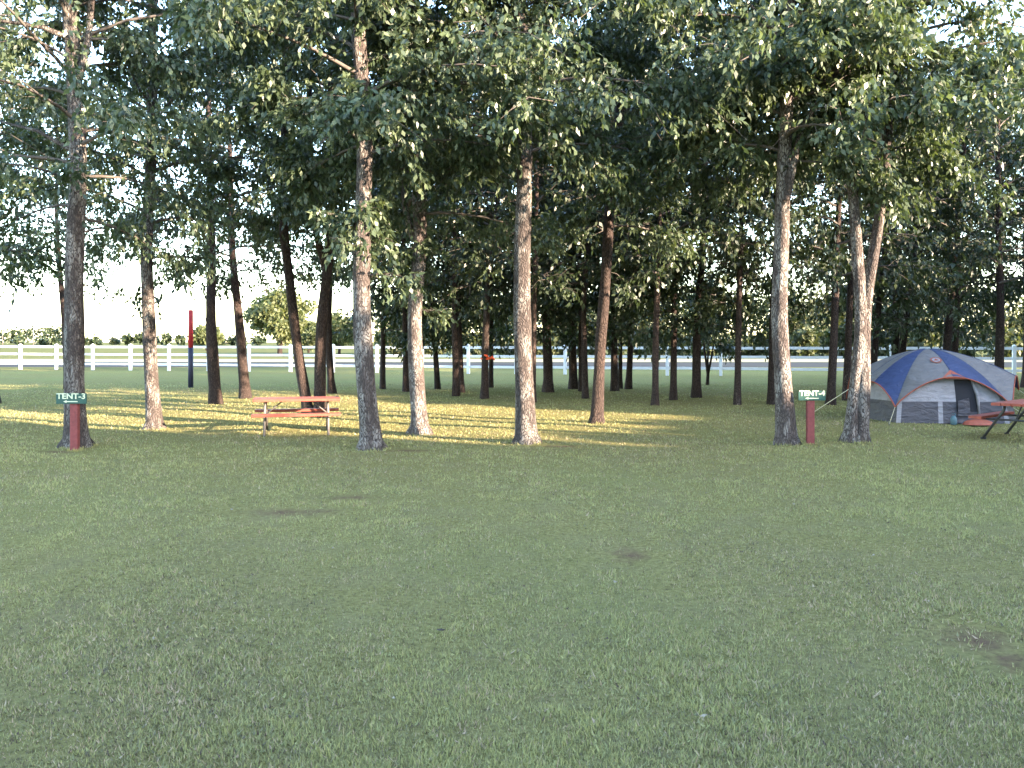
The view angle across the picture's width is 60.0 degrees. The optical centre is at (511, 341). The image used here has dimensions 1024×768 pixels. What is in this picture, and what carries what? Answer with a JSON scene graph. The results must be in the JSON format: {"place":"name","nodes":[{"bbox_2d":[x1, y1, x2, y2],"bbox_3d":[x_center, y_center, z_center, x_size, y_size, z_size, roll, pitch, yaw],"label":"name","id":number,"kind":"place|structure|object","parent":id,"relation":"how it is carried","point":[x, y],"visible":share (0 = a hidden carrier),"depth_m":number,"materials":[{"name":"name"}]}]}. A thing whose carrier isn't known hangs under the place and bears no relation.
{"place":"outdoors","nodes":[
{"label":"outdoors","id":0,"kind":"place"},
{"bbox_2d":[0,362,1021,366],"bbox_3d":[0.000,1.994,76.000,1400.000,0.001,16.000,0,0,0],"label":"road","id":1,"kind":"structure","parent":0,"point":[753,364],"depth_m":75.65,"materials":[{"name":"grey asphalt"}]},
{"bbox_2d":[0,359,1022,361],"bbox_3d":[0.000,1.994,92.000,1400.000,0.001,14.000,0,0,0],"label":"road verge","id":2,"kind":"structure","parent":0,"point":[387,360],"depth_m":91.27,"materials":[{"name":"green plant"}]},
{"bbox_2d":[0,342,1023,767],"bbox_3d":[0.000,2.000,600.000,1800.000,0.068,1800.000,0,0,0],"label":"ground","id":3,"kind":"structure","parent":0,"point":[1006,656],"depth_m":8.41,"materials":[{"name":"green plant"}]},
{"bbox_2d":[2,317,5,345],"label":"street lamp","id":4,"kind":"object","parent":3,"relation":"on","point":[2,330],"visible":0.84,"depth_m":259.89,"materials":[{"name":"white metal"}]},
{"bbox_2d":[0,4,109,313],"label":"grove tree","id":5,"kind":"object","parent":3,"relation":"on","point":[10,278],"visible":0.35,"depth_m":22.16,"materials":[{"name":"green plant"}]},
{"bbox_2d":[0,6,123,402],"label":"grove tree","id":6,"kind":"object","parent":3,"relation":"on","point":[21,201],"visible":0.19,"depth_m":29.47,"materials":[{"name":"green plant"}]},
{"bbox_2d":[56,393,86,450],"bbox_3d":[-8.018,1.524,16.194,0.550,1.152,0.132,0,0,0],"label":"site sign","id":7,"kind":"object","parent":3,"relation":"on","point":[74,400],"visible":0.98,"depth_m":16.16,"materials":[{"name":"red wood"}]},
{"bbox_2d":[0,77,162,388],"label":"grove tree","id":8,"kind":"object","parent":3,"relation":"on","point":[59,283],"visible":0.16,"depth_m":36.96,"materials":[{"name":"green plant"}]},
{"bbox_2d":[0,0,275,448],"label":"grove tree","id":9,"kind":"object","parent":3,"relation":"on","point":[118,117],"visible":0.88,"depth_m":16.75,"materials":[{"name":"green plant"}]},
{"bbox_2d":[0,0,297,429],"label":"grove tree","id":10,"kind":"object","parent":3,"relation":"on","point":[147,221],"visible":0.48,"depth_m":19.89,"materials":[{"name":"green plant"}]},
{"bbox_2d":[0,323,351,345],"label":"horizon woods","id":11,"kind":"object","parent":3,"relation":"on","point":[18,338],"visible":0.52,"depth_m":417.39,"materials":[{"name":"green plant"}]},
{"bbox_2d":[53,26,327,403],"bbox_3d":[-9.331,-4.477,28.221,9.180,13.074,7.666,0,0,42],"label":"grove tree","id":12,"kind":"object","parent":3,"relation":"on","point":[215,396],"visible":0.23,"depth_m":28.43,"materials":[{"name":"green plant"}]},
{"bbox_2d":[188,310,192,387],"bbox_3d":[-13.753,0.355,37.973,0.220,3.390,0.220,0,0,0],"label":"slim pole","id":13,"kind":"object","parent":3,"relation":"on","point":[190,348],"visible":0.87,"depth_m":37.89,"materials":[{"name":"blue metal"}]},
{"bbox_2d":[186,324,227,349],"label":"broad tree","id":14,"kind":"object","parent":3,"relation":"on","point":[199,335],"visible":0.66,"depth_m":187.97,"materials":[{"name":"green plant"}]},
{"bbox_2d":[102,44,351,398],"bbox_3d":[-9.748,-4.534,30.751,8.549,13.189,7.823,0,0,0],"label":"grove tree","id":15,"kind":"object","parent":3,"relation":"on","point":[245,392],"visible":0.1,"depth_m":31.01,"materials":[{"name":"green plant"}]},
{"bbox_2d":[242,287,317,353],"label":"broad tree","id":16,"kind":"object","parent":3,"relation":"on","point":[266,314],"visible":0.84,"depth_m":116.07,"materials":[{"name":"green plant"}]},
{"bbox_2d":[251,396,340,435],"bbox_3d":[-4.690,1.622,19.350,1.838,0.775,1.610,0,0,-13],"label":"picnic table","id":17,"kind":"object","parent":3,"relation":"on","point":[266,411],"visible":1,"depth_m":19.08,"materials":[{"name":"red wood"}]},
{"bbox_2d":[300,319,315,352],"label":"broad tree","id":18,"kind":"object","parent":3,"relation":"on","point":[308,337],"visible":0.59,"depth_m":148.49,"materials":[{"name":"green plant"}]},
{"bbox_2d":[224,51,406,393],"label":"grove tree","id":19,"kind":"object","parent":3,"relation":"on","point":[331,387],"visible":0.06,"depth_m":34.05,"materials":[{"name":"green plant"}]},
{"bbox_2d":[157,0,475,417],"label":"grove tree","id":20,"kind":"object","parent":3,"relation":"on","point":[285,221],"visible":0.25,"depth_m":23.07,"materials":[{"name":"green plant"}]},
{"bbox_2d":[332,311,353,353],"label":"broad tree","id":21,"kind":"object","parent":3,"relation":"on","point":[337,338],"visible":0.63,"depth_m":134.19,"materials":[{"name":"green plant"}]},
{"bbox_2d":[158,0,600,450],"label":"grove tree","id":22,"kind":"object","parent":3,"relation":"on","point":[359,111],"visible":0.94,"depth_m":15.97,"materials":[{"name":"green plant"}]},
{"bbox_2d":[313,184,447,388],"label":"grove tree","id":23,"kind":"object","parent":3,"relation":"on","point":[382,382],"visible":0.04,"depth_m":36.40,"materials":[{"name":"green plant"}]},
{"bbox_2d":[299,130,509,391],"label":"grove tree","id":24,"kind":"object","parent":3,"relation":"on","point":[405,384],"visible":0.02,"depth_m":34.21,"materials":[{"name":"green plant"}]},
{"bbox_2d":[243,0,594,434],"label":"grove tree","id":25,"kind":"object","parent":3,"relation":"on","point":[402,179],"visible":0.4,"depth_m":19.09,"materials":[{"name":"green plant"}]},
{"bbox_2d":[348,180,502,388],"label":"grove tree","id":26,"kind":"object","parent":3,"relation":"on","point":[437,384],"visible":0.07,"depth_m":36.06,"materials":[{"name":"green plant"}]},
{"bbox_2d":[370,107,514,392],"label":"grove tree","id":27,"kind":"object","parent":3,"relation":"on","point":[426,326],"visible":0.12,"depth_m":34.12,"materials":[{"name":"green plant"}]},
{"bbox_2d":[370,93,580,395],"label":"grove tree","id":28,"kind":"object","parent":3,"relation":"on","point":[453,294],"visible":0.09,"depth_m":31.75,"materials":[{"name":"green plant"}]},
{"bbox_2d":[422,177,567,387],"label":"grove tree","id":29,"kind":"object","parent":3,"relation":"on","point":[492,351],"visible":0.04,"depth_m":37.86,"materials":[{"name":"green plant"}]},
{"bbox_2d":[403,67,601,398],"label":"grove tree","id":30,"kind":"object","parent":3,"relation":"on","point":[484,389],"visible":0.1,"depth_m":30.19,"materials":[{"name":"green plant"}]},
{"bbox_2d":[480,354,494,359],"bbox_3d":[-0.869,0.562,30.760,0.404,0.218,0.540,0,0,-27],"label":"ribbon","id":31,"kind":"object","parent":30,"relation":"attached to","point":[489,358],"visible":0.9,"depth_m":30.59,"materials":[{"name":"fabric"}]},
{"bbox_2d":[0,344,1022,375],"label":"rail fence","id":32,"kind":"object","parent":3,"relation":"on","point":[720,368],"visible":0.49,"depth_m":55.89,"materials":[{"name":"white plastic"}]},
{"bbox_2d":[449,159,621,392],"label":"grove tree","id":33,"kind":"object","parent":3,"relation":"on","point":[548,385],"visible":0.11,"depth_m":34.84,"materials":[{"name":"green plant"}]},
{"bbox_2d":[329,0,753,444],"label":"grove tree","id":34,"kind":"object","parent":3,"relation":"on","point":[530,33],"visible":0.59,"depth_m":16.68,"materials":[{"name":"green plant"}]},
{"bbox_2d":[432,11,656,402],"bbox_3d":[0.985,-4.418,28.569,7.400,12.956,7.250,0,0,10],"label":"grove tree","id":35,"kind":"object","parent":3,"relation":"on","point":[537,260],"visible":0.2,"depth_m":28.04,"materials":[{"name":"green plant"}]},
{"bbox_2d":[461,108,662,391],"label":"grove tree","id":36,"kind":"object","parent":3,"relation":"on","point":[578,317],"visible":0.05,"depth_m":34.68,"materials":[{"name":"green plant"}]},
{"bbox_2d":[481,104,654,388],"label":"grove tree","id":37,"kind":"object","parent":3,"relation":"on","point":[573,381],"visible":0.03,"depth_m":36.79,"materials":[{"name":"green plant"}]},
{"bbox_2d":[455,23,700,398],"bbox_3d":[2.755,-4.489,31.036,8.302,13.098,7.002,0,0,36],"label":"grove tree","id":38,"kind":"object","parent":3,"relation":"on","point":[585,391],"visible":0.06,"depth_m":30.70,"materials":[{"name":"green plant"}]},
{"bbox_2d":[539,114,681,390],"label":"grove tree","id":39,"kind":"object","parent":3,"relation":"on","point":[614,383],"visible":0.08,"depth_m":35.41,"materials":[{"name":"green plant"}]},
{"bbox_2d":[532,113,718,388],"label":"grove tree","id":40,"kind":"object","parent":3,"relation":"on","point":[628,379],"visible":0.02,"depth_m":36.81,"materials":[{"name":"green plant"}]},
{"bbox_2d":[502,0,766,423],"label":"grove tree","id":41,"kind":"object","parent":3,"relation":"on","point":[568,217],"visible":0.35,"depth_m":21.46,"materials":[{"name":"green plant"}]},
{"bbox_2d":[570,179,707,388],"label":"grove tree","id":42,"kind":"object","parent":3,"relation":"on","point":[620,379],"visible":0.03,"depth_m":37.31,"materials":[{"name":"green plant"}]},
{"bbox_2d":[538,5,805,405],"bbox_3d":[4.695,-4.418,27.434,7.250,12.956,7.400,0,0,-34],"label":"grove tree","id":43,"kind":"object","parent":3,"relation":"on","point":[730,231],"visible":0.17,"depth_m":26.63,"materials":[{"name":"green plant"}]},
{"bbox_2d":[585,115,800,399],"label":"grove tree","id":44,"kind":"object","parent":3,"relation":"on","point":[675,320],"visible":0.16,"depth_m":29.49,"materials":[{"name":"green plant"}]},
{"bbox_2d":[372,266,1023,356],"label":"woodland","id":45,"kind":"object","parent":3,"relation":"on","point":[802,334],"visible":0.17,"depth_m":112.69,"materials":[{"name":"green plant"}]},
{"bbox_2d":[610,147,788,397],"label":"grove tree","id":46,"kind":"object","parent":3,"relation":"on","point":[703,303],"visible":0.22,"depth_m":30.26,"materials":[{"name":"green plant"}]},
{"bbox_2d":[681,278,742,384],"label":"sapling","id":47,"kind":"object","parent":3,"relation":"on","point":[729,348],"visible":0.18,"depth_m":40.01,"materials":[{"name":"green plant"}]},
{"bbox_2d":[614,0,869,404],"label":"grove tree","id":48,"kind":"object","parent":3,"relation":"on","point":[739,238],"visible":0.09,"depth_m":27.25,"materials":[{"name":"green plant"}]},
{"bbox_2d":[630,0,905,404],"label":"grove tree","id":49,"kind":"object","parent":3,"relation":"on","point":[831,254],"visible":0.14,"depth_m":26.43,"materials":[{"name":"green plant"}]},
{"bbox_2d":[593,0,994,445],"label":"grove tree","id":50,"kind":"object","parent":3,"relation":"on","point":[850,161],"visible":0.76,"depth_m":16.82,"materials":[{"name":"green plant"}]},
{"bbox_2d":[798,390,825,443],"bbox_3d":[5.728,1.520,16.990,0.515,1.160,0.132,0,0,0],"label":"site sign","id":51,"kind":"object","parent":3,"relation":"on","point":[810,398],"visible":0.96,"depth_m":16.96,"materials":[{"name":"red wood"}]},
{"bbox_2d":[677,16,992,404],"bbox_3d":[9.963,-4.477,27.858,9.812,13.074,7.322,0,0,0],"label":"grove tree","id":52,"kind":"object","parent":3,"relation":"on","point":[832,361],"visible":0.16,"depth_m":27.47,"materials":[{"name":"green plant"}]},
{"bbox_2d":[665,0,1023,442],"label":"grove tree","id":53,"kind":"object","parent":3,"relation":"on","point":[944,99],"visible":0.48,"depth_m":16.74,"materials":[{"name":"green plant"}]},
{"bbox_2d":[738,70,970,400],"bbox_3d":[11.625,-4.418,30.529,7.428,12.956,7.331,0,0,0],"label":"grove tree","id":54,"kind":"object","parent":3,"relation":"on","point":[848,339],"visible":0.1,"depth_m":30.02,"materials":[{"name":"green plant"}]},
{"bbox_2d":[790,130,1005,363],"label":"grove tree","id":55,"kind":"object","parent":3,"relation":"on","point":[877,320],"visible":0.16,"depth_m":30.98,"materials":[{"name":"green plant"}]},
{"bbox_2d":[794,62,1021,353],"bbox_3d":[15.732,-4.489,35.117,8.508,13.098,7.225,0,0,0],"label":"grove tree","id":56,"kind":"object","parent":3,"relation":"on","point":[902,348],"visible":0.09,"depth_m":33.83,"materials":[{"name":"green plant"}]},
{"bbox_2d":[816,143,1010,357],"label":"grove tree","id":57,"kind":"object","parent":3,"relation":"on","point":[886,341],"visible":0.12,"depth_m":34.77,"materials":[{"name":"green plant"}]},
{"bbox_2d":[805,348,1022,424],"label":"dome tent","id":58,"kind":"object","parent":3,"relation":"on","point":[924,385],"visible":0.94,"depth_m":21.70,"materials":[{"name":"grey fabric"}]},
{"bbox_2d":[958,398,970,415],"bbox_3d":[10.970,1.600,21.506,0.300,0.440,0.010,0,0,2],"label":"door panel","id":59,"kind":"structure","parent":58,"relation":"in","point":[963,405],"depth_m":21.50,"materials":[{"name":"grey fabric"}]},
{"bbox_2d":[864,58,1023,350],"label":"grove tree","id":60,"kind":"object","parent":3,"relation":"on","point":[947,340],"visible":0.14,"depth_m":33.77,"materials":[{"name":"green plant"}]},
{"bbox_2d":[871,148,1023,359],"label":"grove tree","id":61,"kind":"object","parent":3,"relation":"on","point":[974,321],"visible":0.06,"depth_m":40.66,"materials":[{"name":"green plant"}]},
{"bbox_2d":[950,413,956,424],"bbox_3d":[10.554,1.862,21.200,0.150,0.276,0.150,0,0,0],"label":"water jug","id":62,"kind":"object","parent":3,"relation":"on","point":[953,420],"visible":1,"depth_m":21.15,"materials":[{"name":"blue plastic"}]},
{"bbox_2d":[885,44,1023,357],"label":"grove tree","id":63,"kind":"object","parent":3,"relation":"on","point":[955,339],"visible":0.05,"depth_m":36.66,"materials":[{"name":"green plant"}]},
{"bbox_2d":[891,26,1023,368],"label":"grove tree","id":64,"kind":"object","parent":3,"relation":"on","point":[998,234],"visible":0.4,"depth_m":30.91,"materials":[{"name":"green plant"}]},
{"bbox_2d":[962,419,995,424],"bbox_3d":[11.125,1.926,21.135,0.788,0.129,0.376,0,0,0],"label":"folded tarp","id":65,"kind":"object","parent":3,"relation":"on","point":[977,422],"visible":0.93,"depth_m":21.02,"materials":[{"name":"orange fabric"}]},
{"bbox_2d":[945,106,1023,387],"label":"grove tree","id":66,"kind":"object","parent":3,"relation":"on","point":[1007,295],"visible":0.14,"depth_m":37.98,"materials":[{"name":"green plant"}]},
{"bbox_2d":[968,399,1023,438],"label":"picnic table","id":67,"kind":"object","parent":3,"relation":"on","point":[1004,404],"visible":1,"depth_m":18.11,"materials":[{"name":"red wood"}]},
{"bbox_2d":[989,204,1023,294],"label":"grove tree","id":68,"kind":"object","parent":3,"relation":"on","point":[1011,216],"visible":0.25,"depth_m":33.34,"materials":[{"name":"green plant"}]},
{"bbox_2d":[1002,110,1023,316],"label":"grove tree","id":69,"kind":"object","parent":3,"relation":"on","point":[1013,232],"visible":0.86,"depth_m":29.83,"materials":[{"name":"green plant"}]},
{"bbox_2d":[1007,134,1023,179],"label":"grove tree","id":70,"kind":"object","parent":3,"relation":"on","point":[1015,163],"visible":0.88,"depth_m":24.90,"materials":[{"name":"green plant"}]},
{"bbox_2d":[0,0,1023,341],"label":"sky","id":71,"kind":"structure","parent":0,"point":[106,320],"materials":[{"name":"white"}]}
]}

